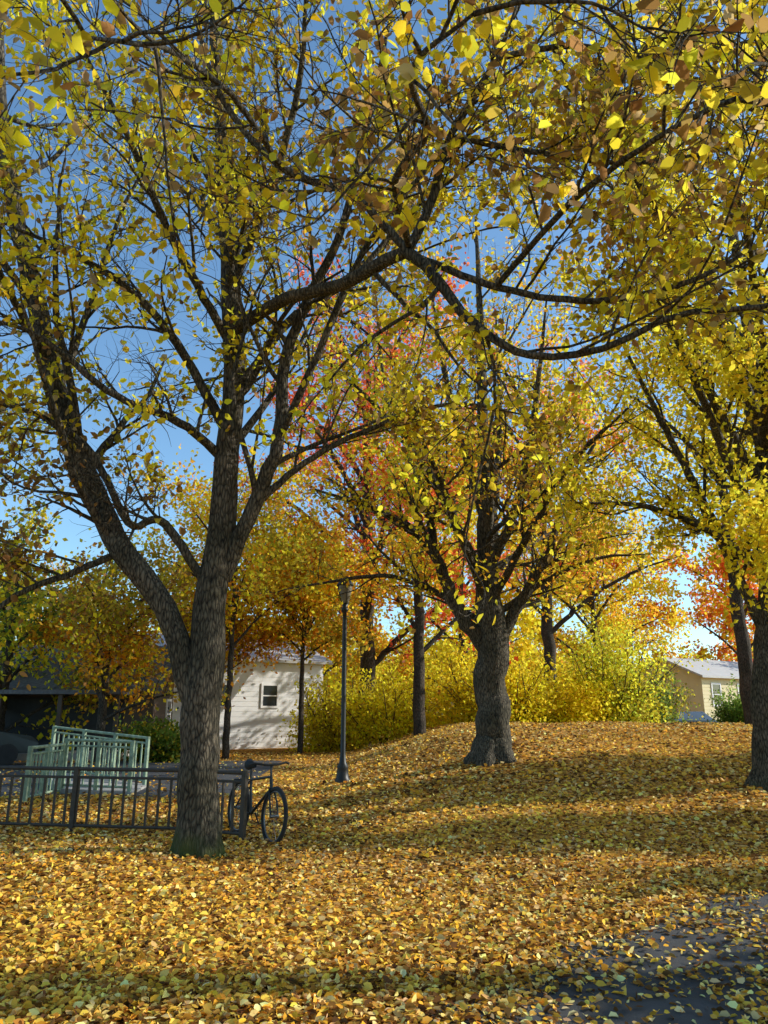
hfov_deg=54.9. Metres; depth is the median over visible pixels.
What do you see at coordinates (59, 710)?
porch posts
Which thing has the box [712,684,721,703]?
windows
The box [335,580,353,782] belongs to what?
street lamp
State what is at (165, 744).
green shrub
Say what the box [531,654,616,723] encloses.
yellow shrub
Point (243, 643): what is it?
maple tree
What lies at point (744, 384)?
linden tree
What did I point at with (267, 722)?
clapboards
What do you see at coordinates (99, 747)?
green railing
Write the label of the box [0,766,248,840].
metal railing
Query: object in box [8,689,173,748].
clapboards
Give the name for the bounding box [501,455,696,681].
maple tree
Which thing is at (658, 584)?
maple tree
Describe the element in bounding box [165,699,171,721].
window trim
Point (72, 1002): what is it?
fallen leaves
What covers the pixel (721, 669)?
roof
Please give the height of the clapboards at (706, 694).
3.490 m
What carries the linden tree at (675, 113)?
on the ground
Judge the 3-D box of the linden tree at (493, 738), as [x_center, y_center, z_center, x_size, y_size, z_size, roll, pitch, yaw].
[1.719,-2.155,16.656,9.905,15.307,7.752,0,-15,0]
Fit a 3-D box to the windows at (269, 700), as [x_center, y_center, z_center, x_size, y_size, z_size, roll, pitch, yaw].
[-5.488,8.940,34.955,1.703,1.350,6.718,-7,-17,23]
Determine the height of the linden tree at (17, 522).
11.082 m
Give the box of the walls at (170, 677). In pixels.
[122,674,173,743]
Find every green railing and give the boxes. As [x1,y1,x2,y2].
[22,743,65,801]
[49,726,149,784]
[61,738,135,791]
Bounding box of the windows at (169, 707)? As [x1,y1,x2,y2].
[167,701,170,720]
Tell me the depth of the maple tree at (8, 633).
26.44 m
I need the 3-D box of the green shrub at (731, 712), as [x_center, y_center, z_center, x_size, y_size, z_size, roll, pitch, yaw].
[18.024,9.736,36.751,4.307,3.427,3.947,-11,-19,36]
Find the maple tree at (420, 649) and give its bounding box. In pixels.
[278,379,559,736]
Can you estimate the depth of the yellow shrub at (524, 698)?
29.21 m
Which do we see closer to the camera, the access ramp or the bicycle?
the bicycle
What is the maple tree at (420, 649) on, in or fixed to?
on the ground
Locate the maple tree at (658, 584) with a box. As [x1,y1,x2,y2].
[508,519,714,680]
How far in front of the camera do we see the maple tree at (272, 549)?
26.33 m
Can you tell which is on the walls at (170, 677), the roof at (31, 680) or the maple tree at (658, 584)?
the roof at (31, 680)
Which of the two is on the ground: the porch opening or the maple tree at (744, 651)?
the maple tree at (744, 651)
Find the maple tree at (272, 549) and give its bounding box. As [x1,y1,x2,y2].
[100,444,353,759]
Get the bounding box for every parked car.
[0,731,38,764]
[672,711,716,722]
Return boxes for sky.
[0,0,767,667]
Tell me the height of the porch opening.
2.000 m
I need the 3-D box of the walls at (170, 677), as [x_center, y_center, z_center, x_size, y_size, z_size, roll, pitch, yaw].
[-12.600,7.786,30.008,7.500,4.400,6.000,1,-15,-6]
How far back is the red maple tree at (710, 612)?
57.98 m
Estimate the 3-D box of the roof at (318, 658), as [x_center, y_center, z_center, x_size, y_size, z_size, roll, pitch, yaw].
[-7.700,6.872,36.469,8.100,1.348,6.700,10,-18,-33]
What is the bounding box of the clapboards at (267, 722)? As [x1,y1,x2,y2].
[172,662,322,747]
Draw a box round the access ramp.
[48,771,145,794]
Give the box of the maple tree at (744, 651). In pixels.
[565,277,754,724]
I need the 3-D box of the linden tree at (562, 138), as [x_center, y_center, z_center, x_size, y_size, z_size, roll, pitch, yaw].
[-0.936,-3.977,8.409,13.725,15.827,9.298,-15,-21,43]
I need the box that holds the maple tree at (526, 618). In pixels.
[356,465,589,693]
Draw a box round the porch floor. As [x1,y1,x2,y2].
[15,750,129,760]
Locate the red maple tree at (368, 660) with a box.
[213,237,530,747]
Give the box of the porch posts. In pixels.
[0,694,119,752]
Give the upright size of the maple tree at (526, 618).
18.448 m
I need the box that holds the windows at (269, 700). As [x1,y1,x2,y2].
[221,685,276,705]
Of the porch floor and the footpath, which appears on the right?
the footpath
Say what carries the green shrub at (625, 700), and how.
on the ground
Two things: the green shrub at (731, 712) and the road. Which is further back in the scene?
the green shrub at (731, 712)
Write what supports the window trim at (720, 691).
attached to the walls at (692, 680)
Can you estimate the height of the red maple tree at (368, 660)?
24.469 m
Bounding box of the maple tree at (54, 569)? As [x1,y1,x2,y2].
[0,551,122,644]
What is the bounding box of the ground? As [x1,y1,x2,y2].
[0,715,767,1023]
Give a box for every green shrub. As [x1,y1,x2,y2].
[106,712,221,763]
[548,601,711,722]
[600,662,708,722]
[703,673,744,722]
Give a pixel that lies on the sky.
(69, 530)
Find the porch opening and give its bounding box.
[4,697,124,750]
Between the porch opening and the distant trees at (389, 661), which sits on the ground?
the distant trees at (389, 661)
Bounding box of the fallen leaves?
[0,719,767,1023]
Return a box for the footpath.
[419,889,767,1023]
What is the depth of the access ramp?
15.28 m
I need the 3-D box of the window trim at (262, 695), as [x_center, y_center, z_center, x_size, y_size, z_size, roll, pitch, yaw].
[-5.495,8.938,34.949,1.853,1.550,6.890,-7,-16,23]
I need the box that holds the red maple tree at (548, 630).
[397,308,741,691]
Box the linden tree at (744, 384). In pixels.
[354,0,767,791]
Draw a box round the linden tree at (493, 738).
[237,116,703,766]
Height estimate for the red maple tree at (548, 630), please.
22.874 m
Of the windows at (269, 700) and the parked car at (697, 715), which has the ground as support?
the parked car at (697, 715)
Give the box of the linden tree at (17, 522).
[0,354,99,617]
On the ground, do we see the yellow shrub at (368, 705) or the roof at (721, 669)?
the yellow shrub at (368, 705)
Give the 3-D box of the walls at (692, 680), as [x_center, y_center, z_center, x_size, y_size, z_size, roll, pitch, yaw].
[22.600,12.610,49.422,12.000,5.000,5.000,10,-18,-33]
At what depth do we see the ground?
9.37 m
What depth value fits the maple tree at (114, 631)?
23.98 m
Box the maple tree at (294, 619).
[230,496,386,753]
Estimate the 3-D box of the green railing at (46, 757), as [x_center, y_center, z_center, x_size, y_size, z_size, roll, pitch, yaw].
[-6.555,5.044,14.300,0.068,1.050,1.508,0,-15,0]
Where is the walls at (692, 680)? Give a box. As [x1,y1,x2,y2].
[636,660,738,712]
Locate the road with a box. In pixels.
[0,760,281,796]
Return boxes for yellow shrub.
[274,659,378,752]
[308,660,453,745]
[400,630,582,728]
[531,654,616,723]
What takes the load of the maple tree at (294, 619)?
on the ground
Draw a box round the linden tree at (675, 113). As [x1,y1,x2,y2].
[569,0,767,232]
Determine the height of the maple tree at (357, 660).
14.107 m
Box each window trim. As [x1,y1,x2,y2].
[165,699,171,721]
[221,682,278,707]
[710,683,738,705]
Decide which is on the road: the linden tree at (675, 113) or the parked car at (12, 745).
the parked car at (12, 745)
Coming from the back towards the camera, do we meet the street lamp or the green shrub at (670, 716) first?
the green shrub at (670, 716)
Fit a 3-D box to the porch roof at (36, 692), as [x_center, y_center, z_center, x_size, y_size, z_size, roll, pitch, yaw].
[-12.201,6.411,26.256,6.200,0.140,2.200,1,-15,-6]
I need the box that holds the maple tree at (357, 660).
[192,517,425,710]
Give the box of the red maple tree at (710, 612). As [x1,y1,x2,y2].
[633,514,758,661]
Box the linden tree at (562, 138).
[0,0,767,860]
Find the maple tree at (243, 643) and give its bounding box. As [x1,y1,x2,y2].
[129,537,299,684]
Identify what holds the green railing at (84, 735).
on the road
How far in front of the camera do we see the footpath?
4.63 m
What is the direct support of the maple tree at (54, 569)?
on the ground
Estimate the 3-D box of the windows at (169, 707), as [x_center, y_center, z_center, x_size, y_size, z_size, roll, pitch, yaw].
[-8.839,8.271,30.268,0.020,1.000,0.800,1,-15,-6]
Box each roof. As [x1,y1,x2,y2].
[0,645,170,690]
[0,690,134,694]
[147,633,332,664]
[628,657,738,679]
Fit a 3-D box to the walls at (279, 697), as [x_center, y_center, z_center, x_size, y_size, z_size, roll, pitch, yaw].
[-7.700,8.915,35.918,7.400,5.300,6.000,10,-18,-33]
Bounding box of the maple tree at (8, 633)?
[0,496,168,750]
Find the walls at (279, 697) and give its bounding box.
[149,644,322,749]
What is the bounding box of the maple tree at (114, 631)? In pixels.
[9,528,245,762]
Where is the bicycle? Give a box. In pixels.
[228,759,289,843]
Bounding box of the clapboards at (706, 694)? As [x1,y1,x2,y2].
[701,677,738,719]
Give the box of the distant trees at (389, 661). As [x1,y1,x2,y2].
[1,575,754,720]
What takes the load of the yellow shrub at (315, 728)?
on the ground

